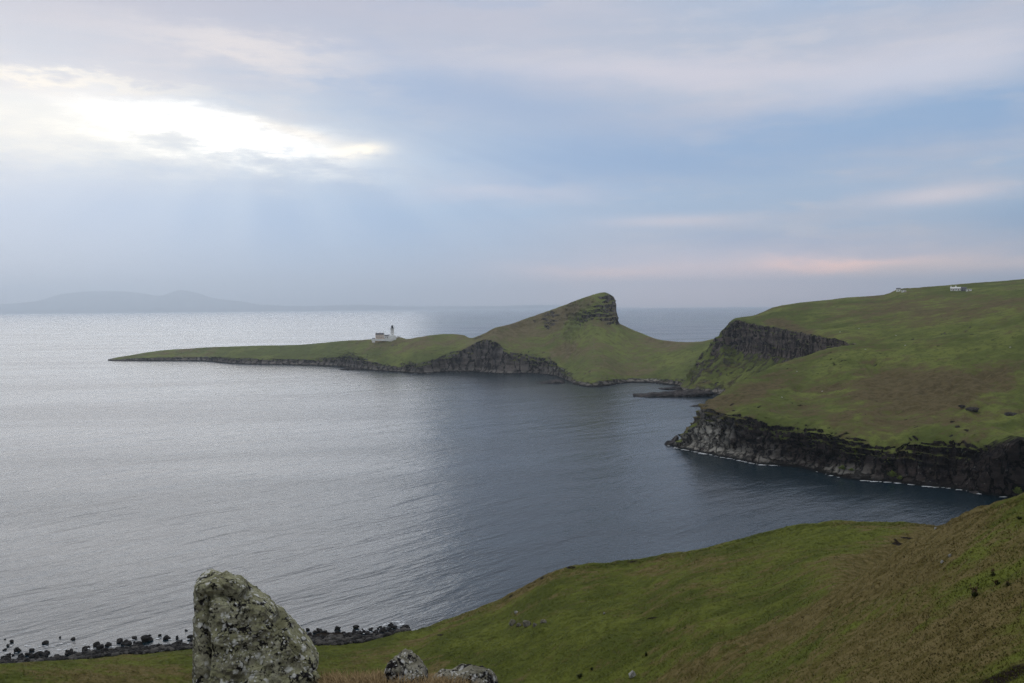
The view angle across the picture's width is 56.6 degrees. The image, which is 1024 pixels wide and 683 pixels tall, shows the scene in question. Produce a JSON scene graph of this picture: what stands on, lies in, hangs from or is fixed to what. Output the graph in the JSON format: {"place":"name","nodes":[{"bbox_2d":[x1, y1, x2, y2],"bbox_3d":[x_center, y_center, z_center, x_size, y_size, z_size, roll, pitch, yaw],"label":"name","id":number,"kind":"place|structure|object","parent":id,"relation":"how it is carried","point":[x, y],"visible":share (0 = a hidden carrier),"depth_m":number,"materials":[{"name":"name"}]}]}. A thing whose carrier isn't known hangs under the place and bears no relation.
{"place":"outdoors","nodes":[
{"label":"outdoors","id":0,"kind":"place"},
{"bbox_2d":[0,290,639,313],"bbox_3d":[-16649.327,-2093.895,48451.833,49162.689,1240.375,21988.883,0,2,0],"label":"distant hills","id":1,"kind":"structure","parent":0,"point":[120,301],"depth_m":50547.28,"materials":[{"name":"grey"}]},
{"bbox_2d":[317,667,485,682],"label":"dead grass","id":2,"kind":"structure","parent":0,"point":[372,677],"depth_m":6.68,"materials":[{"name":"brown plant"}]},
{"bbox_2d":[0,307,1011,658],"bbox_3d":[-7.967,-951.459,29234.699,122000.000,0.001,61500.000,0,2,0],"label":"sea","id":3,"kind":"structure","parent":0,"point":[138,497],"depth_m":548.84,"materials":[{"name":"grey liquid"}]},
{"bbox_2d":[96,644,103,649],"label":"shore boulder","id":4,"kind":"object","parent":3,"relation":"in","point":[100,646],"visible":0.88,"depth_m":280.82,"materials":[{"name":"black stone"}]},
{"bbox_2d":[140,635,149,641],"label":"shore boulder","id":5,"kind":"object","parent":3,"relation":"in","point":[145,638],"visible":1,"depth_m":286.75,"materials":[{"name":"black stone"}]},
{"bbox_2d":[339,367,362,369],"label":"skerry","id":6,"kind":"structure","parent":3,"relation":"in","point":[352,368],"depth_m":1552.58,"materials":[{"name":"grey stone"}]},
{"bbox_2d":[108,292,713,386],"bbox_3d":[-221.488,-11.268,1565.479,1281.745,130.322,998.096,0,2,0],"label":"peninsula","id":7,"kind":"object","parent":3,"relation":"in","point":[590,341],"visible":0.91,"depth_m":1466.58},
{"bbox_2d":[375,332,383,338],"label":"keepers cottage","id":8,"kind":"structure","parent":7,"relation":"on","point":[379,335],"depth_m":1617.89,"materials":[{"name":"paint"}]},
{"bbox_2d":[371,336,399,340],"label":"boundary wall","id":9,"kind":"structure","parent":7,"relation":"on","point":[383,339],"depth_m":1601.19,"materials":[{"name":"white paint"}]},
{"bbox_2d":[388,325,395,340],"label":"lighthouse","id":10,"kind":"object","parent":7,"relation":"on","point":[391,335],"visible":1,"depth_m":1616.55,"materials":[{"name":"white paint"}]},
{"bbox_2d":[0,365,1005,652],"bbox_3d":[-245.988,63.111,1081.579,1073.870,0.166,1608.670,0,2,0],"label":"sea foam","id":11,"kind":"object","parent":3,"relation":"on","point":[578,385],"visible":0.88,"depth_m":510.62,"materials":[{"name":"white"}]},
{"bbox_2d":[537,379,564,383],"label":"skerry","id":12,"kind":"structure","parent":3,"relation":"in","point":[557,381],"depth_m":1244.85,"materials":[{"name":"grey stone"}]},
{"bbox_2d":[658,386,680,389],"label":"rock shelf","id":13,"kind":"object","parent":3,"relation":"in","point":[673,388],"visible":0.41,"depth_m":1136.49,"materials":[{"name":"grey stone"}]},
{"bbox_2d":[664,435,678,444],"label":"sea stack","id":14,"kind":"object","parent":3,"relation":"in","point":[673,440],"visible":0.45,"depth_m":684.58,"materials":[{"name":"grey stone"}]},
{"bbox_2d":[633,388,713,396],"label":"skerry","id":15,"kind":"structure","parent":3,"relation":"in","point":[687,392],"depth_m":1046.62,"materials":[{"name":"grey stone"}]},
{"bbox_2d":[0,492,1023,682],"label":"hillside","id":16,"kind":"structure","parent":0,"point":[693,605],"depth_m":194.05,"materials":[{"name":"green plant"}]},
{"bbox_2d":[0,627,410,663],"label":"shingle","id":17,"kind":"object","parent":16,"relation":"on","point":[341,639],"visible":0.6,"depth_m":278.37,"materials":[{"name":"stone"}]},
{"bbox_2d":[192,568,319,682],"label":"standing boulder","id":18,"kind":"object","parent":16,"relation":"on","point":[245,630],"visible":0.99,"depth_m":6.62,"materials":[{"name":"grey stone"}]},
{"bbox_2d":[383,648,427,682],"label":"boulder","id":19,"kind":"object","parent":16,"relation":"on","point":[406,662],"visible":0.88,"depth_m":6.70,"materials":[{"name":"grey stone"}]},
{"bbox_2d":[431,664,497,682],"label":"boulder","id":20,"kind":"object","parent":16,"relation":"on","point":[482,672],"visible":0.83,"depth_m":6.79,"materials":[{"name":"grey stone"}]},
{"bbox_2d":[509,619,515,625],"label":"rock","id":21,"kind":"object","parent":16,"relation":"on","point":[512,622],"visible":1,"depth_m":254.86,"materials":[{"name":"grey stone"}]},
{"bbox_2d":[523,620,530,626],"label":"rock","id":22,"kind":"object","parent":16,"relation":"on","point":[526,623],"visible":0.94,"depth_m":245.69,"materials":[{"name":"grey stone"}]},
{"bbox_2d":[629,670,635,678],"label":"rock","id":23,"kind":"object","parent":16,"relation":"on","point":[632,673],"visible":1,"depth_m":178.34,"materials":[{"name":"stone"}]},
{"bbox_2d":[968,583,978,597],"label":"shrub","id":24,"kind":"object","parent":16,"relation":"on","point":[974,593],"visible":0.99,"depth_m":84.30,"materials":[{"name":"green plant"}]},
{"bbox_2d":[0,0,1023,307],"label":"sky","id":25,"kind":"structure","parent":0,"point":[640,153],"materials":[{"name":"blue"}]},
{"bbox_2d":[669,324,1023,496],"bbox_3d":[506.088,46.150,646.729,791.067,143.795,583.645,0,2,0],"label":"sea bluff","id":26,"kind":"structure","parent":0,"point":[876,411],"depth_m":611.88,"materials":[{"name":"green plant"}]},
{"bbox_2d":[887,470,896,476],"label":"bush","id":27,"kind":"object","parent":26,"relation":"on","point":[892,473],"visible":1,"depth_m":536.56,"materials":[{"name":"green plant"}]},
{"bbox_2d":[965,407,978,411],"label":"crag","id":28,"kind":"structure","parent":26,"relation":"on","point":[974,409],"depth_m":571.86,"materials":[{"name":"grey stone"}]},
{"bbox_2d":[1004,412,1017,415],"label":"crag","id":29,"kind":"structure","parent":26,"relation":"on","point":[1009,413],"depth_m":555.21,"materials":[{"name":"grey stone"}]},
{"bbox_2d":[1013,487,1021,493],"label":"bush","id":30,"kind":"object","parent":26,"relation":"on","point":[1017,490],"visible":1,"depth_m":484.96,"materials":[{"name":"green plant"}]},
{"bbox_2d":[680,279,1023,394],"bbox_3d":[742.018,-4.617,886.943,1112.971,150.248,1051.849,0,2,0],"label":"sea cliff","id":31,"kind":"structure","parent":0,"point":[740,349],"depth_m":1054.51,"materials":[{"name":"green plant"}]}
]}

